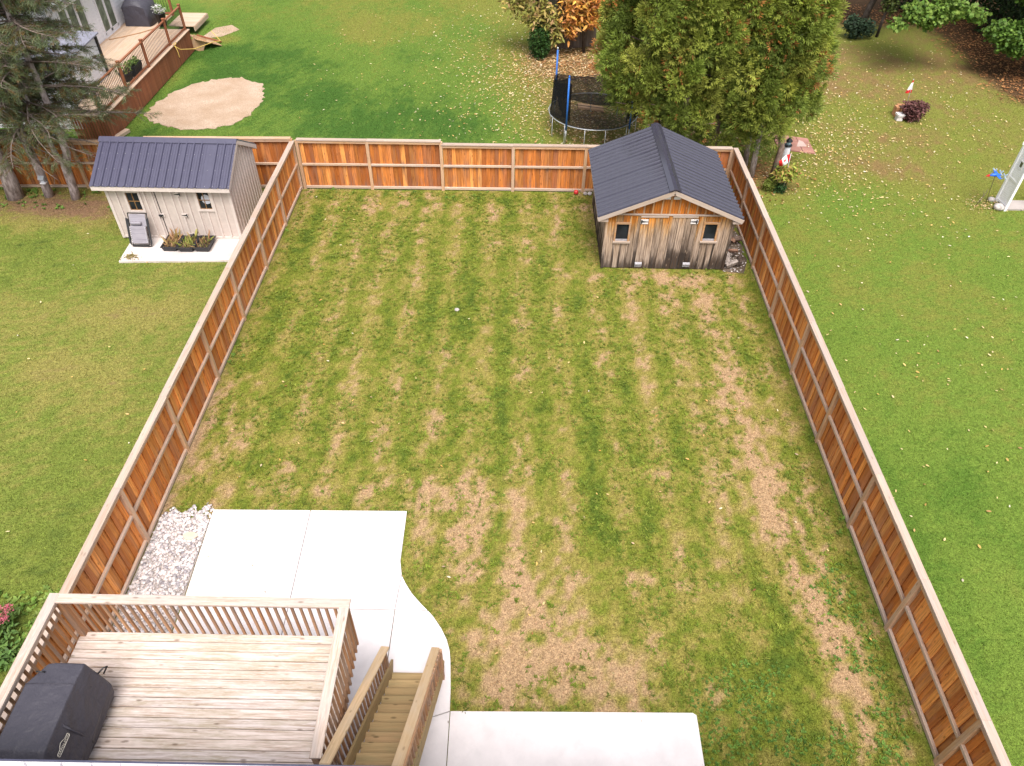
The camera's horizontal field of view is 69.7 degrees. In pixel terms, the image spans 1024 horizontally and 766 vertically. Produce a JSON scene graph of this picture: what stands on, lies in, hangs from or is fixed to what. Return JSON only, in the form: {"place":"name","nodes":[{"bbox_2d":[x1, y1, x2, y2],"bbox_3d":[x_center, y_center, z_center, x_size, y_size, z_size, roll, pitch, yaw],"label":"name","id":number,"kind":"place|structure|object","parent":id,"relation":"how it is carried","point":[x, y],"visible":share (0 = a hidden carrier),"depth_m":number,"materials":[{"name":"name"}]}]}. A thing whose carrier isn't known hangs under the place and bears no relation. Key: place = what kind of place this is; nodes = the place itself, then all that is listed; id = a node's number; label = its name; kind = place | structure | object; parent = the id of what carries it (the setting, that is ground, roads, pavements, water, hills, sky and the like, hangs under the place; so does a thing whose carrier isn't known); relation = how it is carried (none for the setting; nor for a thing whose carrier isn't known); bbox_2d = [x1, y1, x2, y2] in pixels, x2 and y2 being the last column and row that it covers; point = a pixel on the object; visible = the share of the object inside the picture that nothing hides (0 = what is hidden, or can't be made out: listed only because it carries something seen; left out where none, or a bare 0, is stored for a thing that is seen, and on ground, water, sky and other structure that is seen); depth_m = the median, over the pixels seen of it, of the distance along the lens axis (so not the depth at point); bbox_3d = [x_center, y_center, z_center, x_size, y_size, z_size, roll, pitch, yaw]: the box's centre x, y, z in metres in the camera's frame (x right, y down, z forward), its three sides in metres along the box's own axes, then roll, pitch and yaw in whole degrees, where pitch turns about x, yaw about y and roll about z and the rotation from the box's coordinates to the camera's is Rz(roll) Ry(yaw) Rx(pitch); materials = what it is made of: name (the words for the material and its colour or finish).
{"place":"outdoors","nodes":[
{"label":"outdoors","id":0,"kind":"place"},
{"bbox_2d":[0,0,124,43],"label":"neighbour house","id":1,"kind":"structure","parent":0,"point":[106,18],"depth_m":32.93,"materials":[{"name":"white plastic"}]},
{"bbox_2d":[55,0,92,31],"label":"window","id":2,"kind":"structure","parent":1,"relation":"in","point":[79,19],"depth_m":31.29,"materials":[{"name":"white plastic"}]},
{"bbox_2d":[93,0,120,38],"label":"door","id":3,"kind":"structure","parent":1,"relation":"in","point":[105,9],"depth_m":33.78,"materials":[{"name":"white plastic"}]},
{"bbox_2d":[109,28,153,39],"bbox_3d":[-17.567,-16.236,34.165,0.155,0.035,2.340,34,53,30],"label":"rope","id":4,"kind":"object","parent":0,"point":[131,34],"visible":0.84,"depth_m":34.05,"materials":[{"name":"beige fabric"}]},
{"bbox_2d":[0,187,268,682],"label":"grass","id":5,"kind":"structure","parent":0,"point":[29,315],"depth_m":19.86,"materials":[{"name":"green plant"}]},
{"bbox_2d":[0,759,368,765],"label":"house","id":6,"kind":"structure","parent":0,"point":[19,762],"depth_m":7.91,"materials":[{"name":"white plastic"}]},
{"bbox_2d":[319,646,444,765],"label":"staircase","id":7,"kind":"structure","parent":0,"point":[398,727],"depth_m":11.13,"materials":[{"name":"brown wood"}]},
{"bbox_2d":[173,510,704,765],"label":"patio","id":8,"kind":"structure","parent":0,"point":[354,557],"depth_m":14.04,"materials":[{"name":"concrete"}]},
{"bbox_2d":[128,0,848,190],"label":"grass","id":9,"kind":"structure","parent":0,"point":[363,32],"depth_m":34.20,"materials":[{"name":"green plant"}]},
{"bbox_2d":[0,0,1023,765],"bbox_3d":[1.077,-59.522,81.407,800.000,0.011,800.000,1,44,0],"label":"ground","id":10,"kind":"structure","parent":0,"point":[912,46],"depth_m":18.86,"materials":[{"name":"green plant"}]},
{"bbox_2d":[0,602,19,644],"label":"flower clump","id":11,"kind":"object","parent":10,"relation":"on","point":[6,615],"visible":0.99,"depth_m":13.72,"materials":[{"name":"pink plant"}]},
{"bbox_2d":[0,634,22,670],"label":"flower clump","id":12,"kind":"object","parent":10,"relation":"on","point":[4,649],"visible":0.92,"depth_m":13.41,"materials":[{"name":"green plant"}]},
{"bbox_2d":[0,584,61,671],"bbox_3d":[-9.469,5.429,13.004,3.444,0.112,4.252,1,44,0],"label":"bush","id":13,"kind":"object","parent":10,"relation":"on","point":[28,609],"visible":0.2,"depth_m":14.16,"materials":[{"name":"green plant"}]},
{"bbox_2d":[0,14,93,200],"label":"spruce tree","id":14,"kind":"object","parent":10,"relation":"on","point":[12,188],"visible":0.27,"depth_m":24.24,"materials":[{"name":"green plant"}]},
{"bbox_2d":[0,30,109,128],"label":"lean to","id":15,"kind":"object","parent":10,"relation":"on","point":[93,41],"visible":0.11,"depth_m":29.32,"materials":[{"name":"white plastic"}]},
{"bbox_2d":[0,187,111,210],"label":"weed tufts","id":16,"kind":"object","parent":10,"relation":"on","point":[57,205],"visible":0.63,"depth_m":25.29,"materials":[{"name":"green plant"}]},
{"bbox_2d":[0,2,114,197],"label":"spruce tree","id":17,"kind":"object","parent":10,"relation":"on","point":[34,95],"visible":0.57,"depth_m":22.77,"materials":[{"name":"green plant"}]},
{"bbox_2d":[37,176,46,183],"bbox_3d":[-15.848,-6.871,24.789,0.200,0.270,0.210,1,44,0],"label":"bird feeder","id":18,"kind":"object","parent":17,"relation":"attached to","point":[42,179],"visible":1,"depth_m":24.76,"materials":[{"name":"white"}]},
{"bbox_2d":[6,219,146,531],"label":"fallen leaves","id":19,"kind":"object","parent":10,"relation":"on","point":[72,376],"visible":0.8,"depth_m":18.83,"materials":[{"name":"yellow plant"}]},
{"bbox_2d":[0,0,162,200],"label":"spruce tree","id":20,"kind":"object","parent":10,"relation":"on","point":[44,34],"visible":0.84,"depth_m":22.25,"materials":[{"name":"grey plant"}]},
{"bbox_2d":[115,128,129,135],"bbox_3d":[-15.313,-9.659,28.672,0.200,0.120,0.988,12,45,11],"label":"timber","id":21,"kind":"object","parent":10,"relation":"on","point":[124,132],"visible":0.6,"depth_m":28.79,"materials":[{"name":"brown wood"}]},
{"bbox_2d":[71,0,208,139],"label":"brown deck","id":22,"kind":"structure","parent":10,"relation":"on","point":[154,50],"depth_m":32.04,"materials":[{"name":"brown wood"}]},
{"bbox_2d":[116,62,132,81],"bbox_3d":[-15.774,-12.715,29.998,0.685,0.741,0.611,1,44,0],"label":"potted plant","id":23,"kind":"object","parent":22,"relation":"on","point":[126,72],"visible":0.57,"depth_m":29.95,"materials":[{"name":"green plant"}]},
{"bbox_2d":[124,55,142,76],"bbox_3d":[-15.785,-13.226,30.556,0.531,0.700,0.852,1,44,0],"label":"potted plant","id":24,"kind":"object","parent":22,"relation":"on","point":[135,65],"visible":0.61,"depth_m":30.51,"materials":[{"name":"green plastic"}]},
{"bbox_2d":[121,0,156,26],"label":"barbecue","id":25,"kind":"object","parent":22,"relation":"on","point":[137,13],"visible":0.88,"depth_m":34.65,"materials":[{"name":"grey fabric"}]},
{"bbox_2d":[150,4,166,26],"bbox_3d":[-16.612,-17.444,34.750,0.800,1.005,0.600,23,48,21],"label":"potted plant","id":26,"kind":"object","parent":22,"relation":"on","point":[159,12],"visible":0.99,"depth_m":34.60,"materials":[{"name":"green plant"}]},
{"bbox_2d":[173,31,219,57],"bbox_3d":[-14.822,-16.218,34.908,0.695,1.031,4.044,5,44,4],"label":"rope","id":27,"kind":"object","parent":22,"relation":"hanging from","point":[197,47],"visible":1,"depth_m":34.41,"materials":[{"name":"yellow fabric"}]},
{"bbox_2d":[0,136,292,188],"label":"board fence","id":28,"kind":"object","parent":10,"relation":"on","point":[268,152],"visible":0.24,"depth_m":25.22,"materials":[{"name":"brown wood"}]},
{"bbox_2d":[0,140,303,730],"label":"board fence","id":29,"kind":"object","parent":10,"relation":"on","point":[110,554],"visible":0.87,"depth_m":16.41,"materials":[{"name":"brown wood"}]},
{"bbox_2d":[110,502,214,632],"bbox_3d":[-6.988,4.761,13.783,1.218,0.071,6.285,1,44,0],"label":"pebbles","id":30,"kind":"object","parent":10,"relation":"on","point":[144,571],"visible":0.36,"depth_m":14.97,"materials":[{"name":"grey gravel"}]},
{"bbox_2d":[183,532,197,539],"bbox_3d":[-6.739,3.208,15.387,0.300,0.035,0.190,1,44,0],"label":"flagstone","id":31,"kind":"object","parent":30,"relation":"on","point":[189,535],"visible":1,"depth_m":15.38,"materials":[{"name":"stone"}]},
{"bbox_2d":[0,593,358,764],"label":"raised deck","id":32,"kind":"structure","parent":10,"relation":"on","point":[228,697],"depth_m":10.89,"materials":[{"name":"brown wood"}]},
{"bbox_2d":[0,663,113,759],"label":"barbecue","id":33,"kind":"object","parent":32,"relation":"on","point":[59,711],"visible":1,"depth_m":9.80,"materials":[{"name":"black fabric"}]},
{"bbox_2d":[119,238,252,262],"bbox_3d":[-10.149,-4.299,23.261,4.050,0.105,1.850,1,44,0],"label":"shed pad","id":34,"kind":"object","parent":10,"relation":"on","point":[221,250],"visible":0.35,"depth_m":22.89,"materials":[{"name":"concrete"}]},
{"bbox_2d":[118,251,138,260],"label":"dead plant","id":35,"kind":"object","parent":34,"relation":"on","point":[128,257],"visible":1,"depth_m":22.70,"materials":[{"name":"brown plant"}]},
{"bbox_2d":[125,212,152,246],"bbox_3d":[-11.626,-4.759,22.922,0.700,1.014,0.456,1,44,0],"label":"folding chair","id":36,"kind":"object","parent":34,"relation":"on","point":[138,222],"visible":1,"depth_m":22.85,"materials":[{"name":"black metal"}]},
{"bbox_2d":[160,227,183,250],"bbox_3d":[-10.662,-4.562,23.058,0.618,0.541,0.837,1,44,0],"label":"planter tray","id":37,"kind":"object","parent":34,"relation":"on","point":[168,244],"visible":0.99,"depth_m":23.02,"materials":[{"name":"brown plant"}]},
{"bbox_2d":[89,136,262,238],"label":"garden shed","id":38,"kind":"structure","parent":34,"relation":"on","point":[202,186],"depth_m":22.51,"materials":[{"name":"beige paint"}]},
{"bbox_2d":[121,191,146,212],"bbox_3d":[-11.638,-5.595,22.631,0.525,0.750,0.050,1,44,0],"label":"window","id":39,"kind":"structure","parent":38,"relation":"in","point":[134,202],"depth_m":22.63,"materials":[{"name":"beige paint"}]},
{"bbox_2d":[193,192,215,211],"bbox_3d":[-9.457,-5.615,22.574,0.515,0.755,0.050,1,44,0],"label":"window","id":40,"kind":"structure","parent":38,"relation":"in","point":[202,206],"depth_m":22.65,"materials":[{"name":"beige paint"}]},
{"bbox_2d":[173,229,198,251],"bbox_3d":[-10.168,-4.534,23.083,0.699,0.478,0.887,1,44,0],"label":"planter tray","id":41,"kind":"object","parent":34,"relation":"on","point":[185,242],"visible":1,"depth_m":23.02,"materials":[{"name":"plant"}]},
{"bbox_2d":[188,230,215,251],"bbox_3d":[-9.658,-4.503,23.037,0.670,0.509,0.994,1,44,0],"label":"planter tray","id":42,"kind":"object","parent":34,"relation":"on","point":[203,243],"visible":1,"depth_m":23.05,"materials":[{"name":"black plastic"}]},
{"bbox_2d":[144,77,264,129],"bbox_3d":[-12.888,-11.951,31.273,4.545,0.072,5.496,1,44,0],"label":"dirt patch","id":43,"kind":"object","parent":10,"relation":"on","point":[212,103],"visible":1,"depth_m":31.00,"materials":[{"name":"soil"}]},
{"bbox_2d":[190,34,221,50],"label":"plywood ramp","id":44,"kind":"structure","parent":10,"relation":"on","point":[198,40],"depth_m":35.33,"materials":[{"name":"brown wood"}]},
{"bbox_2d":[204,25,238,37],"bbox_3d":[-14.947,-17.823,37.388,1.218,0.058,2.315,24,48,22],"label":"dirt strip","id":45,"kind":"object","parent":10,"relation":"on","point":[222,29],"visible":0.88,"depth_m":37.46,"materials":[{"name":"soil"}]},
{"bbox_2d":[294,138,733,192],"bbox_3d":[0.094,-7.484,25.503,14.905,1.888,0.168,1,44,0],"label":"board fence","id":46,"kind":"object","parent":10,"relation":"on","point":[356,163],"visible":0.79,"depth_m":25.42,"materials":[{"name":"brown wood"}]},
{"bbox_2d":[497,0,564,48],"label":"autumn tree","id":47,"kind":"object","parent":10,"relation":"on","point":[542,14],"visible":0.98,"depth_m":34.24,"materials":[{"name":"yellow plant"}]},
{"bbox_2d":[527,22,552,59],"bbox_3d":[1.321,-16.251,34.872,1.188,1.688,1.205,-33,53,-30],"label":"round bush","id":48,"kind":"object","parent":10,"relation":"on","point":[537,42],"visible":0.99,"depth_m":34.70,"materials":[{"name":"green plant"}]},
{"bbox_2d":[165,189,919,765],"bbox_3d":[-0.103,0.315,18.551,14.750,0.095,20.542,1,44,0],"label":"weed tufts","id":49,"kind":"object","parent":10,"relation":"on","point":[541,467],"visible":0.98,"depth_m":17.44,"materials":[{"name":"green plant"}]},
{"bbox_2d":[232,196,871,764],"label":"fallen leaves","id":50,"kind":"object","parent":10,"relation":"on","point":[600,450],"visible":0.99,"depth_m":17.09,"materials":[{"name":"beige plant"}]},
{"bbox_2d":[226,187,902,677],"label":"weed tufts","id":51,"kind":"object","parent":10,"relation":"on","point":[840,517],"visible":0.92,"depth_m":19.32,"materials":[{"name":"green plant"}]},
{"bbox_2d":[299,1,836,165],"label":"fallen leaves","id":52,"kind":"object","parent":10,"relation":"on","point":[515,89],"visible":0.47,"depth_m":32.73,"materials":[{"name":"yellow plant"}]},
{"bbox_2d":[543,0,597,49],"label":"old shed","id":53,"kind":"structure","parent":10,"relation":"on","point":[589,36],"depth_m":36.09,"materials":[{"name":"brown wood"}]},
{"bbox_2d":[553,0,605,53],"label":"autumn tree","id":54,"kind":"object","parent":10,"relation":"on","point":[573,20],"visible":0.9,"depth_m":34.35,"materials":[{"name":"orange plant"}]},
{"bbox_2d":[549,47,637,144],"bbox_3d":[3.252,-11.270,28.743,3.594,2.861,3.558,1,44,0],"label":"trampoline","id":55,"kind":"object","parent":10,"relation":"on","point":[578,100],"visible":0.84,"depth_m":28.90,"materials":[{"name":"fabric"}]},
{"bbox_2d":[588,0,714,123],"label":"cedar tree","id":56,"kind":"object","parent":10,"relation":"on","point":[619,19],"visible":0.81,"depth_m":24.36,"materials":[{"name":"green plant"}]},
{"bbox_2d":[588,123,744,269],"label":"wooden shed","id":57,"kind":"structure","parent":10,"relation":"on","point":[663,197],"depth_m":22.06,"materials":[{"name":"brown wood"}]},
{"bbox_2d":[612,222,631,243],"bbox_3d":[3.284,-4.470,21.840,0.525,0.685,0.106,1,44,0],"label":"window","id":58,"kind":"structure","parent":57,"relation":"in","point":[621,232],"depth_m":21.88,"materials":[{"name":"black wood"}]},
{"bbox_2d":[699,222,719,242],"bbox_3d":[5.882,-4.463,21.802,0.520,0.675,0.106,1,44,0],"label":"window","id":59,"kind":"structure","parent":57,"relation":"in","point":[709,232],"depth_m":21.85,"materials":[{"name":"black wood"}]},
{"bbox_2d":[625,4,721,132],"bbox_3d":[6.514,-13.383,25.544,3.913,10.670,3.856,34,53,30],"label":"cedar tree","id":60,"kind":"object","parent":10,"relation":"on","point":[708,69],"visible":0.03,"depth_m":26.18,"materials":[{"name":"green plant"}]},
{"bbox_2d":[636,0,751,143],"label":"cedar tree","id":61,"kind":"object","parent":10,"relation":"on","point":[700,12],"visible":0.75,"depth_m":23.98,"materials":[{"name":"green plant"}]},
{"bbox_2d":[665,0,790,150],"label":"cedar tree","id":62,"kind":"object","parent":10,"relation":"on","point":[759,9],"visible":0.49,"depth_m":23.85,"materials":[{"name":"green plant"}]},
{"bbox_2d":[708,47,751,166],"bbox_3d":[8.389,-12.970,25.246,4.249,10.516,3.716,-24,49,-24],"label":"cedar tree","id":63,"kind":"object","parent":10,"relation":"on","point":[746,155],"visible":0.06,"depth_m":27.23,"materials":[{"name":"green plant"}]},
{"bbox_2d":[722,231,746,273],"bbox_3d":[6.978,-4.655,24.002,1.045,0.066,3.776,1,44,0],"label":"gravel strip","id":64,"kind":"object","parent":10,"relation":"on","point":[733,257],"visible":0.29,"depth_m":23.20,"materials":[{"name":"gravel"}]},
{"bbox_2d":[725,259,737,268],"bbox_3d":[6.786,-3.678,22.716,0.413,0.274,0.181,-10,45,-12],"label":"split log","id":65,"kind":"object","parent":64,"relation":"on","point":[731,263],"visible":1,"depth_m":22.64,"materials":[{"name":"beige wood"}]},
{"bbox_2d":[725,252,729,262],"bbox_3d":[6.700,-3.887,22.871,0.159,0.261,0.463,10,44,9],"label":"split log","id":66,"kind":"object","parent":65,"relation":"on","point":[728,257],"visible":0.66,"depth_m":22.82,"materials":[{"name":"beige wood"}]},
{"bbox_2d":[723,232,745,272],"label":"pebbles","id":67,"kind":"object","parent":64,"relation":"on","point":[736,255],"visible":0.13,"depth_m":23.00,"materials":[{"name":"grey stone"}]},
{"bbox_2d":[732,236,741,240],"bbox_3d":[7.166,-4.651,23.644,0.440,0.193,0.173,-2,44,-3],"label":"split log","id":68,"kind":"object","parent":64,"relation":"on","point":[737,238],"visible":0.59,"depth_m":23.58,"materials":[{"name":"brown wood"}]},
{"bbox_2d":[736,255,742,265],"bbox_3d":[7.068,-3.811,22.884,0.196,0.202,0.389,15,45,14],"label":"split log","id":69,"kind":"object","parent":64,"relation":"on","point":[739,258],"visible":0.94,"depth_m":22.79,"materials":[{"name":"brown wood"}]},
{"bbox_2d":[762,177,777,191],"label":"garden shrub","id":70,"kind":"object","parent":10,"relation":"on","point":[769,183],"visible":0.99,"depth_m":26.14,"materials":[{"name":"green plant"}]},
{"bbox_2d":[716,0,834,178],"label":"cedar tree","id":71,"kind":"object","parent":10,"relation":"on","point":[770,96],"visible":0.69,"depth_m":24.11,"materials":[{"name":"green plant"}]},
{"bbox_2d":[770,165,786,193],"bbox_3d":[9.539,-7.248,26.158,0.542,0.962,0.888,1,44,0],"label":"ivy","id":72,"kind":"object","parent":10,"relation":"on","point":[779,188],"visible":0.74,"depth_m":26.13,"materials":[{"name":"green plant"}]},
{"bbox_2d":[779,154,790,191],"bbox_3d":[9.438,-7.333,25.731,0.468,1.501,0.122,1,44,0],"label":"garden flag","id":73,"kind":"object","parent":10,"relation":"on","point":[784,160],"visible":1,"depth_m":25.38,"materials":[{"name":"fabric"}]},
{"bbox_2d":[770,163,803,192],"bbox_3d":[9.661,-7.231,25.939,1.201,1.116,0.834,-5,44,-6],"label":"garden shrub","id":74,"kind":"object","parent":10,"relation":"on","point":[790,173],"visible":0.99,"depth_m":25.73,"materials":[{"name":"yellow plant"}]},
{"bbox_2d":[782,137,792,157],"bbox_3d":[10.361,-8.814,27.687,0.350,0.970,0.350,1,44,0],"label":"lighthouse ornament","id":75,"kind":"object","parent":10,"relation":"on","point":[788,144],"visible":0.63,"depth_m":27.54,"materials":[{"name":"white plastic"}]},
{"bbox_2d":[774,134,814,153],"bbox_3d":[11.118,-9.449,29.066,1.655,0.065,1.277,11,45,11],"label":"paved corner","id":76,"kind":"object","parent":10,"relation":"on","point":[795,148],"visible":0.58,"depth_m":28.91,"materials":[{"name":"stone"}]},
{"bbox_2d":[743,0,849,179],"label":"cedar tree","id":77,"kind":"object","parent":10,"relation":"on","point":[829,44],"visible":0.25,"depth_m":24.08,"materials":[{"name":"green plant"}]},
{"bbox_2d":[690,563,910,765],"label":"clover","id":78,"kind":"object","parent":10,"relation":"on","point":[789,737],"visible":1,"depth_m":12.93,"materials":[{"name":"green plant"}]},
{"bbox_2d":[797,140,805,146],"bbox_3d":[11.383,-9.456,29.075,0.420,0.070,0.580,1,44,0],"label":"flagstone","id":79,"kind":"object","parent":10,"relation":"on","point":[800,143],"visible":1,"depth_m":28.97,"materials":[{"name":"beige stone"}]},
{"bbox_2d":[841,13,878,38],"bbox_3d":[17.792,-18.169,37.559,1.900,1.308,1.203,1,44,0],"label":"dark bush","id":80,"kind":"object","parent":10,"relation":"on","point":[857,28],"visible":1,"depth_m":37.41,"materials":[{"name":"green plant"}]},
{"bbox_2d":[708,67,1023,764],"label":"grass","id":81,"kind":"structure","parent":10,"relation":"on","point":[946,70],"depth_m":22.97,"materials":[{"name":"green plant"}]},
{"bbox_2d":[860,0,876,21],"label":"leaning tree","id":82,"kind":"object","parent":10,"relation":"on","point":[869,8],"visible":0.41,"depth_m":38.23,"materials":[{"name":"brown plant"}]},
{"bbox_2d":[727,148,1011,765],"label":"board fence","id":83,"kind":"object","parent":10,"relation":"on","point":[955,719],"visible":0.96,"depth_m":14.71,"materials":[{"name":"brown wood"}]},
{"bbox_2d":[747,4,1023,200],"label":"fallen leaves","id":84,"kind":"object","parent":10,"relation":"on","point":[1008,63],"visible":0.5,"depth_m":35.93,"materials":[{"name":"brown plant"}]},
{"bbox_2d":[749,37,1023,581],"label":"fallen leaves","id":85,"kind":"object","parent":10,"relation":"on","point":[979,546],"visible":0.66,"depth_m":27.95,"materials":[{"name":"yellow plant"}]},
{"bbox_2d":[875,0,900,37],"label":"tree","id":86,"kind":"object","parent":10,"relation":"on","point":[888,6],"visible":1,"depth_m":37.15,"materials":[{"name":"green plant"}]},
{"bbox_2d":[892,104,907,116],"bbox_3d":[16.526,-11.479,31.023,0.750,0.385,0.600,1,44,0],"label":"brick planter","id":87,"kind":"object","parent":10,"relation":"on","point":[897,108],"visible":0.43,"depth_m":30.95,"materials":[{"name":"brick"}]},
{"bbox_2d":[894,112,905,120],"bbox_3d":[16.204,-11.142,30.727,0.304,0.296,0.286,-7,44,-8],"label":"stone block","id":88,"kind":"object","parent":10,"relation":"on","point":[899,116],"depth_m":30.67,"materials":[{"name":"white stone"}]},
{"bbox_2d":[905,79,913,98],"bbox_3d":[16.584,-12.012,30.811,0.290,1.452,0.066,3,44,2],"label":"garden flag","id":89,"kind":"object","parent":10,"relation":"on","point":[909,90],"visible":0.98,"depth_m":30.59,"materials":[{"name":"fabric"}]},
{"bbox_2d":[901,99,930,121],"bbox_3d":[16.745,-11.319,30.528,1.288,0.920,0.890,1,44,0],"label":"barberry bush","id":90,"kind":"object","parent":10,"relation":"on","point":[912,109],"visible":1,"depth_m":30.39,"materials":[{"name":"purple plant"}]},
{"bbox_2d":[886,0,992,32],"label":"maple tree","id":91,"kind":"object","parent":10,"relation":"on","point":[929,16],"visible":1,"depth_m":32.47,"materials":[{"name":"green plant"}]},
{"bbox_2d":[883,0,1023,32],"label":"hedge","id":92,"kind":"object","parent":10,"relation":"on","point":[1008,8],"visible":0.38,"depth_m":38.08,"materials":[{"name":"green plant"}]},
{"bbox_2d":[966,194,997,212],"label":"fallen leaves","id":93,"kind":"object","parent":10,"relation":"on","point":[981,204],"visible":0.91,"depth_m":25.75,"materials":[{"name":"beige plant"}]},
{"bbox_2d":[988,197,994,201],"bbox_3d":[16.971,-6.500,26.009,0.232,0.168,0.226,1,44,0],"label":"stone","id":94,"kind":"object","parent":10,"relation":"on","point":[991,199],"visible":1,"depth_m":25.94,"materials":[{"name":"grey stone"}]},
{"bbox_2d":[985,168,1007,203],"bbox_3d":[16.557,-6.719,25.397,0.557,1.262,0.616,-30,52,-28],"label":"whirligig","id":95,"kind":"object","parent":10,"relation":"on","point":[994,174],"visible":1,"depth_m":25.05,"materials":[{"name":"blue plastic"}]},
{"bbox_2d":[993,203,1004,210],"bbox_3d":[16.939,-6.126,25.566,0.358,0.238,0.336,1,44,0],"label":"stone","id":96,"kind":"object","parent":10,"relation":"on","point":[998,206],"visible":1,"depth_m":25.48,"materials":[{"name":"grey stone"}]},
{"bbox_2d":[981,0,1023,60],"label":"maple tree","id":97,"kind":"object","parent":10,"relation":"on","point":[1008,36],"visible":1,"depth_m":32.93,"materials":[{"name":"green plant"}]},
{"bbox_2d":[995,142,1023,210],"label":"lattice arbor","id":98,"kind":"object","parent":10,"relation":"on","point":[1010,191],"visible":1,"depth_m":25.15,"materials":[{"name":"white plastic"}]},
{"bbox_2d":[1018,160,1023,169],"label":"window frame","id":99,"kind":"structure","parent":98,"relation":"in","point":[1021,164],"depth_m":24.72,"materials":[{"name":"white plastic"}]},
{"bbox_2d":[997,200,1023,210],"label":"path slab","id":100,"kind":"structure","parent":10,"relation":"on","point":[1016,205],"depth_m":25.73,"materials":[{"name":"grey concrete"}]}
]}

